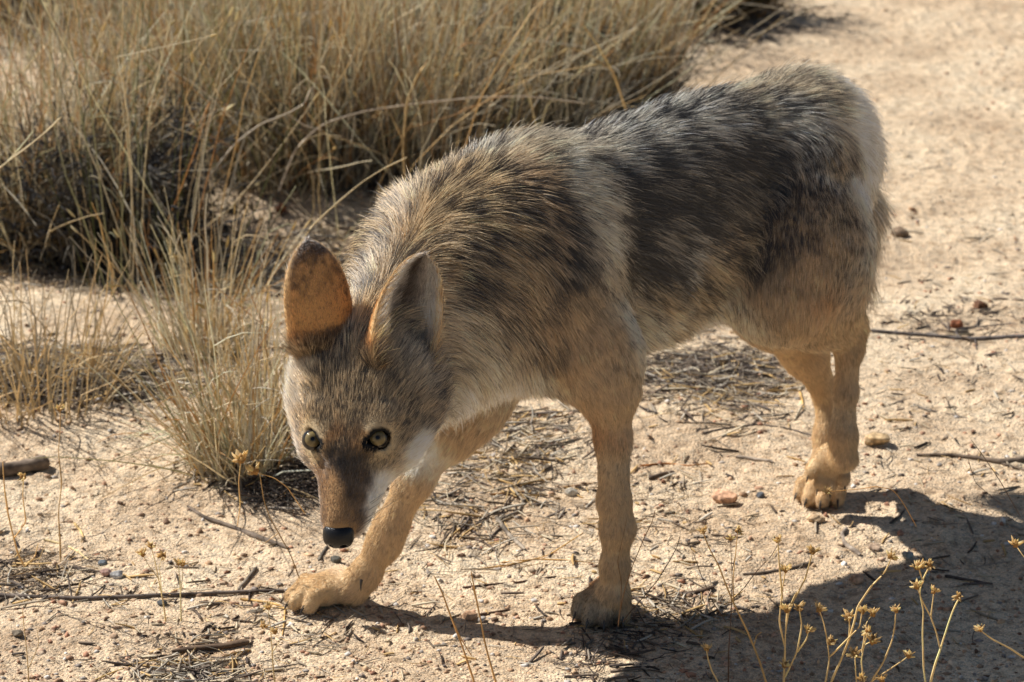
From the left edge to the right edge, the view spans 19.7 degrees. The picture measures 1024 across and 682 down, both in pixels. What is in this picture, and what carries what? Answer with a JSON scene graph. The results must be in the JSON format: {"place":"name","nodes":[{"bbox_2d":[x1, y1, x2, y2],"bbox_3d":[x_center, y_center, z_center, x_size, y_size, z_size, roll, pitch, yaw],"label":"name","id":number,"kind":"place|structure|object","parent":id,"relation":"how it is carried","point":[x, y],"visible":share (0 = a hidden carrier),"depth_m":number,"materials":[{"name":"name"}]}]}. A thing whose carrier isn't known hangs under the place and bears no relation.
{"place":"outdoors","nodes":[
{"label":"outdoors","id":0,"kind":"place"},
{"bbox_2d":[0,0,1023,681],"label":"ground","id":1,"kind":"structure","parent":0,"point":[992,136],"depth_m":3.60,"materials":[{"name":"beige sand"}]},
{"bbox_2d":[12,629,22,636],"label":"stone","id":2,"kind":"object","parent":1,"relation":"on","point":[17,633],"visible":1,"depth_m":3.21,"materials":[{"name":"beige stone"}]},
{"bbox_2d":[2,461,37,566],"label":"dried weed","id":3,"kind":"object","parent":1,"relation":"on","point":[22,476],"visible":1,"depth_m":3.25,"materials":[{"name":"beige plant"}]},
{"bbox_2d":[0,455,49,476],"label":"stick","id":4,"kind":"object","parent":1,"relation":"on","point":[32,464],"visible":0.94,"depth_m":3.67,"materials":[{"name":"brown wood"}]},
{"bbox_2d":[22,609,38,681],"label":"dried weed","id":5,"kind":"object","parent":1,"relation":"on","point":[26,648],"visible":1,"depth_m":3.01,"materials":[{"name":"beige plant"}]},
{"bbox_2d":[55,403,65,560],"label":"dried weed","id":6,"kind":"object","parent":1,"relation":"on","point":[59,407],"visible":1,"depth_m":3.33,"materials":[{"name":"beige plant"}]},
{"bbox_2d":[43,539,87,559],"bbox_3d":[-0.518,0.243,3.449,0.013,0.005,0.088,-18,26,-42],"label":"straw","id":7,"kind":"object","parent":1,"relation":"on","point":[57,542],"visible":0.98,"depth_m":3.46,"materials":[{"name":"beige plant"}]},
{"bbox_2d":[73,522,83,541],"bbox_3d":[-0.512,0.228,3.493,0.007,0.006,0.059,-6,20,-16],"label":"straw","id":8,"kind":"object","parent":1,"relation":"on","point":[77,526],"visible":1,"depth_m":3.50,"materials":[{"name":"beige plant"}]},
{"bbox_2d":[0,241,196,434],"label":"grass clump","id":9,"kind":"object","parent":1,"relation":"on","point":[16,368],"visible":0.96,"depth_m":3.87,"materials":[{"name":"beige plant"}]},
{"bbox_2d":[98,559,107,564],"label":"stone","id":10,"kind":"object","parent":1,"relation":"on","point":[103,562],"visible":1,"depth_m":3.41,"materials":[{"name":"grey stone"}]},
{"bbox_2d":[100,568,111,575],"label":"stone","id":11,"kind":"object","parent":1,"relation":"on","point":[105,571],"visible":1,"depth_m":3.37,"materials":[{"name":"stone"}]},
{"bbox_2d":[110,570,122,578],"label":"stone","id":12,"kind":"object","parent":1,"relation":"on","point":[118,574],"visible":1,"depth_m":3.37,"materials":[{"name":"grey stone"}]},
{"bbox_2d":[95,658,152,680],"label":"straw","id":13,"kind":"object","parent":1,"relation":"on","point":[96,679],"visible":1,"depth_m":3.12,"materials":[{"name":"beige plant"}]},
{"bbox_2d":[122,0,134,281],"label":"dry stem","id":14,"kind":"object","parent":1,"relation":"on","point":[125,94],"visible":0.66,"depth_m":4.22,"materials":[{"name":"beige plant"}]},
{"bbox_2d":[0,41,278,288],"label":"desert shrub","id":15,"kind":"object","parent":1,"relation":"on","point":[154,159],"visible":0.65,"depth_m":4.42,"materials":[{"name":"beige plant"}]},
{"bbox_2d":[0,116,61,167],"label":"dry stem","id":16,"kind":"object","parent":15,"relation":"attached to","point":[48,129],"visible":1,"depth_m":3.92,"materials":[{"name":"beige plant"}]},
{"bbox_2d":[0,573,286,600],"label":"fallen branch","id":17,"kind":"object","parent":1,"relation":"on","point":[96,598],"visible":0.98,"depth_m":3.32,"materials":[{"name":"brown wood"}]},
{"bbox_2d":[135,541,165,621],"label":"dried weed","id":18,"kind":"object","parent":1,"relation":"on","point":[161,555],"visible":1,"depth_m":3.24,"materials":[{"name":"beige plant"}]},
{"bbox_2d":[141,10,173,284],"bbox_3d":[-0.516,-0.269,4.293,0.064,0.442,0.010,0,19,0],"label":"dry stem","id":19,"kind":"object","parent":1,"relation":"on","point":[147,143],"visible":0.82,"depth_m":4.29,"materials":[{"name":"beige plant"}]},
{"bbox_2d":[157,599,166,605],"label":"stone","id":20,"kind":"object","parent":1,"relation":"on","point":[159,602],"visible":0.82,"depth_m":3.30,"materials":[{"name":"grey stone"}]},
{"bbox_2d":[0,0,335,286],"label":"grass tussock","id":21,"kind":"object","parent":1,"relation":"on","point":[7,234],"depth_m":4.49,"materials":[{"name":"beige plant"}]},
{"bbox_2d":[0,0,348,300],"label":"tall grass","id":22,"kind":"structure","parent":1,"relation":"on","point":[121,233],"depth_m":4.31,"materials":[{"name":"beige plant"}]},
{"bbox_2d":[173,557,187,620],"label":"dried weed","id":23,"kind":"object","parent":1,"relation":"on","point":[181,562],"visible":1,"depth_m":3.24,"materials":[{"name":"beige plant"}]},
{"bbox_2d":[66,178,345,377],"bbox_3d":[-0.405,-0.092,4.076,0.408,0.258,0.367,-4,19,-11],"label":"grass clump","id":24,"kind":"object","parent":1,"relation":"on","point":[198,314],"visible":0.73,"depth_m":4.07,"materials":[{"name":"beige plant"}]},
{"bbox_2d":[301,157,406,241],"bbox_3d":[-0.216,-0.191,4.009,0.148,0.121,0.007,0,19,0],"label":"dry stem","id":25,"kind":"object","parent":24,"relation":"on","point":[327,211],"visible":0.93,"depth_m":4.01,"materials":[{"name":"beige plant"}]},
{"bbox_2d":[171,639,249,652],"bbox_3d":[-0.326,0.330,3.184,0.085,0.008,0.011,-5,20,-13],"label":"bark piece","id":26,"kind":"object","parent":1,"relation":"on","point":[236,643],"visible":1,"depth_m":3.18,"materials":[{"name":"brown wood"}]},
{"bbox_2d":[0,0,422,174],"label":"grass tussock","id":27,"kind":"object","parent":1,"relation":"on","point":[133,12],"depth_m":4.86,"materials":[{"name":"beige plant"}]},
{"bbox_2d":[137,277,291,447],"bbox_3d":[-0.297,0.046,3.759,0.309,0.261,0.258,5,20,14],"label":"grass clump","id":28,"kind":"object","parent":1,"relation":"on","point":[264,356],"visible":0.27,"depth_m":3.78,"materials":[{"name":"beige plant"}]},
{"bbox_2d":[205,618,227,637],"bbox_3d":[-0.325,0.316,3.237,0.004,0.007,0.068,-9,21,-25],"label":"straw","id":29,"kind":"object","parent":1,"relation":"on","point":[207,620],"visible":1,"depth_m":3.23,"materials":[{"name":"beige plant"}]},
{"bbox_2d":[187,505,288,548],"bbox_3d":[-0.330,0.223,3.510,0.184,0.009,0.010,17,25,40],"label":"stick","id":30,"kind":"object","parent":1,"relation":"on","point":[245,531],"visible":0.94,"depth_m":3.50,"materials":[{"name":"brown wood"}]},
{"bbox_2d":[36,261,450,509],"bbox_3d":[-0.375,0.054,3.633,0.488,0.296,0.392,-8,20,-21],"label":"grass clump","id":31,"kind":"object","parent":1,"relation":"on","point":[214,451],"visible":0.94,"depth_m":3.62,"materials":[{"name":"beige plant"}]},
{"bbox_2d":[237,566,257,589],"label":"twig","id":32,"kind":"object","parent":1,"relation":"on","point":[248,577],"visible":1,"depth_m":3.37,"materials":[{"name":"brown wood"}]},
{"bbox_2d":[240,598,285,634],"bbox_3d":[-0.265,0.304,3.276,0.032,0.007,0.122,-10,21,-26],"label":"straw","id":33,"kind":"object","parent":1,"relation":"on","point":[252,600],"visible":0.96,"depth_m":3.30,"materials":[{"name":"beige plant"}]},
{"bbox_2d":[232,449,304,526],"bbox_3d":[-0.272,0.165,3.278,0.080,0.094,0.024,0,19,0],"label":"dried weed","id":34,"kind":"object","parent":1,"relation":"on","point":[239,457],"visible":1,"depth_m":3.26,"materials":[{"name":"beige plant"}]},
{"bbox_2d":[259,601,280,681],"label":"dried weed","id":35,"kind":"object","parent":1,"relation":"on","point":[268,607],"visible":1,"depth_m":3.07,"materials":[{"name":"beige plant"}]},
{"bbox_2d":[259,472,299,578],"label":"dried weed","id":36,"kind":"object","parent":1,"relation":"on","point":[276,529],"visible":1,"depth_m":3.23,"materials":[{"name":"brown plant"}]},
{"bbox_2d":[275,203,286,212],"bbox_3d":[-0.367,-0.211,4.683,0.018,0.015,0.016,0,19,0],"label":"stone","id":37,"kind":"object","parent":1,"relation":"on","point":[279,207],"visible":0.91,"depth_m":4.68,"materials":[{"name":"brown stone"}]},
{"bbox_2d":[9,0,629,252],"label":"grass tussock","id":38,"kind":"object","parent":1,"relation":"on","point":[266,153],"depth_m":4.74,"materials":[{"name":"beige plant"}]},
{"bbox_2d":[204,87,320,182],"bbox_3d":[-0.377,-0.311,4.443,0.181,0.150,0.010,-1,19,-3],"label":"dry stem","id":39,"kind":"object","parent":38,"relation":"attached to","point":[231,148],"visible":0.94,"depth_m":4.44,"materials":[{"name":"beige plant"}]},
{"bbox_2d":[278,96,585,190],"bbox_3d":[-0.126,-0.309,4.608,0.482,0.152,0.005,-1,19,-1],"label":"dry stem","id":40,"kind":"object","parent":38,"relation":"attached to","point":[312,132],"visible":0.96,"depth_m":4.59,"materials":[{"name":"beige plant"}]},
{"bbox_2d":[318,545,327,560],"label":"twig","id":41,"kind":"object","parent":1,"relation":"on","point":[322,552],"visible":1,"depth_m":3.43,"materials":[{"name":"grey wood"}]},
{"bbox_2d":[330,556,341,562],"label":"stone","id":42,"kind":"object","parent":1,"relation":"on","point":[335,559],"visible":0.99,"depth_m":3.41,"materials":[{"name":"grey stone"}]},
{"bbox_2d":[107,0,634,254],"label":"grass tussock","id":43,"kind":"object","parent":1,"relation":"on","point":[446,140],"depth_m":4.78,"materials":[{"name":"beige plant"}]},
{"bbox_2d":[383,61,428,178],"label":"dry stem","id":44,"kind":"object","parent":43,"relation":"attached to","point":[402,139],"visible":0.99,"depth_m":4.54,"materials":[{"name":"beige plant"}]},
{"bbox_2d":[483,48,535,125],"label":"dry stem","id":45,"kind":"object","parent":43,"relation":"attached to","point":[531,105],"visible":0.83,"depth_m":4.73,"materials":[{"name":"beige plant"}]},
{"bbox_2d":[570,26,625,110],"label":"dry stem","id":46,"kind":"object","parent":43,"relation":"attached to","point":[607,62],"visible":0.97,"depth_m":4.71,"materials":[{"name":"beige plant"}]},
{"bbox_2d":[0,0,792,180],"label":"dry grass","id":47,"kind":"structure","parent":1,"relation":"on","point":[4,4],"depth_m":5.70,"materials":[{"name":"beige plant"}]},
{"bbox_2d":[198,0,634,246],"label":"tall grass","id":48,"kind":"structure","parent":1,"relation":"on","point":[421,154],"depth_m":4.62,"materials":[{"name":"beige plant"}]},
{"bbox_2d":[434,576,474,681],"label":"dried weed","id":49,"kind":"object","parent":1,"relation":"on","point":[460,640],"visible":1,"depth_m":3.02,"materials":[{"name":"beige plant"}]},
{"bbox_2d":[462,611,476,620],"bbox_3d":[-0.046,0.306,3.271,0.016,0.012,0.011,-6,20,-18],"label":"stone","id":50,"kind":"object","parent":1,"relation":"on","point":[469,615],"visible":1,"depth_m":3.27,"materials":[{"name":"beige stone"}]},
{"bbox_2d":[457,536,499,553],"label":"twig","id":51,"kind":"object","parent":1,"relation":"on","point":[484,542],"visible":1,"depth_m":3.47,"materials":[{"name":"brown wood"}]},
{"bbox_2d":[478,616,485,622],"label":"stone","id":52,"kind":"object","parent":1,"relation":"on","point":[483,618],"visible":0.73,"depth_m":3.26,"materials":[{"name":"white stone"}]},
{"bbox_2d":[470,572,496,681],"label":"dried weed","id":53,"kind":"object","parent":1,"relation":"on","point":[474,591],"visible":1,"depth_m":3.01,"materials":[{"name":"beige plant"}]},
{"bbox_2d":[480,609,509,614],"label":"twig","id":54,"kind":"object","parent":1,"relation":"on","point":[485,613],"visible":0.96,"depth_m":3.28,"materials":[{"name":"brown wood"}]},
{"bbox_2d":[309,0,690,122],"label":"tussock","id":55,"kind":"object","parent":1,"relation":"on","point":[558,7],"visible":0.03,"depth_m":5.18,"materials":[{"name":"beige plant"}]},
{"bbox_2d":[269,0,733,145],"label":"grass tussock","id":56,"kind":"object","parent":1,"relation":"on","point":[589,108],"depth_m":5.02,"materials":[{"name":"beige plant"}]},
{"bbox_2d":[462,576,555,587],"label":"twig","id":57,"kind":"object","parent":1,"relation":"on","point":[522,581],"visible":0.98,"depth_m":3.35,"materials":[{"name":"brown wood"}]},
{"bbox_2d":[495,497,526,549],"bbox_3d":[-0.001,0.216,3.524,0.040,0.009,0.181,0,19,0],"label":"stick","id":58,"kind":"object","parent":1,"relation":"on","point":[507,532],"visible":1,"depth_m":3.51,"materials":[{"name":"grey wood"}]},
{"bbox_2d":[0,2,1023,681],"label":"dead litter","id":59,"kind":"object","parent":1,"relation":"on","point":[708,370],"visible":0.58,"depth_m":3.64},
{"bbox_2d":[478,456,572,468],"bbox_3d":[0.018,0.150,3.699,0.127,0.005,0.009,6,20,17],"label":"straw","id":60,"kind":"object","parent":1,"relation":"on","point":[515,459],"visible":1,"depth_m":3.70,"materials":[{"name":"beige plant"}]},
{"bbox_2d":[484,532,583,567],"bbox_3d":[0.023,0.244,3.416,0.134,0.026,0.006,-7,20,-20],"label":"straw","id":61,"kind":"object","parent":1,"relation":"on","point":[534,558],"visible":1,"depth_m":3.42,"materials":[{"name":"beige plant"}]},
{"bbox_2d":[490,483,591,494],"bbox_3d":[0.037,0.183,3.623,0.132,0.004,0.006,-5,20,-14],"label":"straw","id":62,"kind":"object","parent":1,"relation":"on","point":[532,490],"visible":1,"depth_m":3.62,"materials":[{"name":"beige plant"}]},
{"bbox_2d":[501,559,595,563],"bbox_3d":[0.042,0.255,3.414,0.110,0.007,0.006,1,19,4],"label":"straw","id":63,"kind":"object","parent":1,"relation":"on","point":[545,559],"visible":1,"depth_m":3.42,"materials":[{"name":"beige plant"}]},
{"bbox_2d":[565,487,577,495],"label":"stone","id":64,"kind":"object","parent":1,"relation":"on","point":[570,491],"visible":1,"depth_m":3.61,"materials":[{"name":"beige stone"}]},
{"bbox_2d":[276,57,900,631],"bbox_3d":[0.083,0.013,3.304,0.958,0.525,0.315,-16,25,-39],"label":"coyote","id":65,"kind":"object","parent":1,"relation":"on","point":[452,311],"visible":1,"depth_m":3.18,"materials":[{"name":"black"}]},
{"bbox_2d":[436,0,826,118],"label":"grass tussock","id":66,"kind":"object","parent":1,"relation":"on","point":[662,86],"depth_m":5.28,"materials":[{"name":"beige plant"}]},
{"bbox_2d":[618,512,654,626],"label":"dried weed","id":67,"kind":"object","parent":1,"relation":"on","point":[630,571],"visible":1,"depth_m":3.15,"materials":[{"name":"brown plant"}]},
{"bbox_2d":[623,534,680,621],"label":"dried weed","id":68,"kind":"object","parent":1,"relation":"on","point":[653,584],"visible":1,"depth_m":3.15,"materials":[{"name":"brown plant"}]},
{"bbox_2d":[648,470,673,479],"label":"twig","id":69,"kind":"object","parent":1,"relation":"on","point":[657,475],"visible":1,"depth_m":3.66,"materials":[{"name":"brown wood"}]},
{"bbox_2d":[640,463,707,465],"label":"straw","id":70,"kind":"object","parent":1,"relation":"on","point":[668,463],"visible":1,"depth_m":3.69,"materials":[{"name":"beige plant"}]},
{"bbox_2d":[676,586,714,594],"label":"twig","id":71,"kind":"object","parent":1,"relation":"on","point":[701,590],"visible":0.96,"depth_m":3.33,"materials":[{"name":"brown wood"}]},
{"bbox_2d":[701,643,718,681],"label":"dried weed","id":72,"kind":"object","parent":1,"relation":"on","point":[707,647],"visible":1,"depth_m":2.96,"materials":[{"name":"brown plant"}]},
{"bbox_2d":[702,384,728,399],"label":"twig","id":73,"kind":"object","parent":1,"relation":"on","point":[723,386],"visible":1,"depth_m":3.94,"materials":[{"name":"grey wood"}]},
{"bbox_2d":[712,489,737,503],"bbox_3d":[0.259,0.190,3.585,0.032,0.016,0.025,0,19,0],"label":"stone","id":74,"kind":"object","parent":1,"relation":"on","point":[719,496],"visible":1,"depth_m":3.58,"materials":[{"name":"stone"}]},
{"bbox_2d":[695,526,766,681],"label":"dried weed","id":75,"kind":"object","parent":1,"relation":"on","point":[702,530],"visible":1,"depth_m":2.99,"materials":[{"name":"beige plant"}]},
{"bbox_2d":[693,525,777,681],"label":"dried weed","id":76,"kind":"object","parent":1,"relation":"on","point":[738,530],"visible":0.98,"depth_m":3.01,"materials":[{"name":"beige plant"}]},
{"bbox_2d":[658,0,820,30],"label":"desert shrub","id":77,"kind":"object","parent":1,"relation":"on","point":[750,7],"visible":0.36,"depth_m":6.03,"materials":[{"name":"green plant"}]},
{"bbox_2d":[736,455,773,462],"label":"twig","id":78,"kind":"object","parent":1,"relation":"on","point":[755,459],"visible":1,"depth_m":3.71,"materials":[{"name":"brown wood"}]},
{"bbox_2d":[701,424,811,435],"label":"twig","id":79,"kind":"object","parent":1,"relation":"on","point":[753,425],"visible":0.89,"depth_m":3.81,"materials":[{"name":"brown wood"}]},
{"bbox_2d":[756,492,764,497],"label":"stone","id":80,"kind":"object","parent":1,"relation":"on","point":[760,494],"visible":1,"depth_m":3.60,"materials":[{"name":"grey stone"}]},
{"bbox_2d":[743,561,813,574],"bbox_3d":[0.308,0.263,3.396,0.092,0.004,0.010,-8,21,-22],"label":"stick","id":81,"kind":"object","parent":1,"relation":"on","point":[776,570],"visible":0.77,"depth_m":3.39,"materials":[{"name":"brown wood"}]},
{"bbox_2d":[772,534,821,681],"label":"dried weed","id":82,"kind":"object","parent":1,"relation":"on","point":[788,607],"visible":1,"depth_m":2.98,"materials":[{"name":"yellow plant"}]},
{"bbox_2d":[806,514,825,522],"bbox_3d":[0.364,0.212,3.529,0.023,0.011,0.019,0,19,0],"label":"stone","id":83,"kind":"object","parent":1,"relation":"on","point":[815,518],"visible":1,"depth_m":3.52,"materials":[{"name":"beige stone"}]},
{"bbox_2d":[840,527,860,555],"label":"twig","id":84,"kind":"object","parent":1,"relation":"on","point":[847,545],"visible":1,"depth_m":3.46,"materials":[{"name":"grey wood"}]},
{"bbox_2d":[815,548,898,681],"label":"dried weed","id":85,"kind":"object","parent":1,"relation":"on","point":[848,616],"visible":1,"depth_m":2.97,"materials":[{"name":"beige plant"}]},
{"bbox_2d":[850,574,863,584],"bbox_3d":[0.393,0.272,3.356,0.016,0.013,0.012,0,19,0],"label":"stone","id":86,"kind":"object","parent":1,"relation":"on","point":[856,579],"visible":1,"depth_m":3.35,"materials":[{"name":"stone"}]},
{"bbox_2d":[822,486,916,526],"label":"dried weed","id":87,"kind":"object","parent":1,"relation":"on","point":[827,490],"visible":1,"depth_m":3.08,"materials":[{"name":"brown plant"}]},
{"bbox_2d":[868,543,880,550],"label":"stone","id":88,"kind":"object","parent":1,"relation":"on","point":[875,546],"visible":1,"depth_m":3.45,"materials":[{"name":"beige stone"}]},
{"bbox_2d":[864,432,889,445],"bbox_3d":[0.466,0.126,3.766,0.034,0.017,0.026,0,19,0],"label":"stone","id":89,"kind":"object","parent":1,"relation":"on","point":[872,438],"visible":1,"depth_m":3.76,"materials":[{"name":"beige stone"}]},
{"bbox_2d":[846,604,915,681],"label":"dried weed","id":90,"kind":"object","parent":1,"relation":"on","point":[855,652],"visible":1,"depth_m":2.96,"materials":[{"name":"beige plant"}]},
{"bbox_2d":[891,226,908,237],"bbox_3d":[0.611,-0.172,4.636,0.030,0.017,0.029,0,19,0],"label":"stone","id":91,"kind":"object","parent":1,"relation":"on","point":[901,231],"visible":0.94,"depth_m":4.63,"materials":[{"name":"beige stone"}]},
{"bbox_2d":[902,551,913,558],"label":"stone","id":92,"kind":"object","parent":1,"relation":"on","point":[907,555],"visible":1,"depth_m":3.42,"materials":[{"name":"grey stone"}]},
{"bbox_2d":[910,558,962,681],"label":"dried weed","id":93,"kind":"object","parent":1,"relation":"on","point":[918,565],"visible":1,"depth_m":2.99,"materials":[{"name":"beige plant"}]},
{"bbox_2d":[871,323,1023,349],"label":"fallen branch","id":94,"kind":"object","parent":1,"relation":"on","point":[957,337],"visible":0.98,"depth_m":4.16,"materials":[{"name":"brown wood"}]},
{"bbox_2d":[918,407,983,421],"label":"twig","id":95,"kind":"object","parent":1,"relation":"on","point":[935,411],"visible":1,"depth_m":3.88,"materials":[{"name":"brown wood"}]},
{"bbox_2d":[950,320,962,327],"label":"stone","id":96,"kind":"object","parent":1,"relation":"on","point":[956,323],"visible":1,"depth_m":4.19,"materials":[{"name":"brown stone"}]},
{"bbox_2d":[945,574,991,583],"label":"twig","id":97,"kind":"object","parent":1,"relation":"on","point":[956,577],"visible":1,"depth_m":3.36,"materials":[{"name":"brown wood"}]},
{"bbox_2d":[916,453,1023,470],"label":"fallen branch","id":98,"kind":"object","parent":1,"relation":"on","point":[1002,461],"visible":0.99,"depth_m":3.71,"materials":[{"name":"brown wood"}]},
{"bbox_2d":[973,300,987,308],"bbox_3d":[0.678,-0.052,4.258,0.021,0.015,0.019,0,19,0],"label":"stone","id":99,"kind":"object","parent":1,"relation":"on","point":[978,304],"visible":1,"depth_m":4.25,"materials":[{"name":"beige stone"}]},
{"bbox_2d":[967,440,1020,516],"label":"dried weed","id":100,"kind":"object","parent":1,"relation":"on","point":[995,474],"visible":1,"depth_m":3.07,"materials":[{"name":"brown plant"}]},
{"bbox_2d":[973,623,1023,657],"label":"dried weed","id":101,"kind":"object","parent":1,"relation":"on","point":[978,627],"visible":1,"depth_m":2.95,"materials":[{"name":"beige plant"}]},
{"bbox_2d":[1008,535,1023,556],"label":"dried weed","id":102,"kind":"object","parent":1,"relation":"on","point":[1015,543],"visible":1,"depth_m":2.95,"materials":[{"name":"yellow plant"}]}
]}

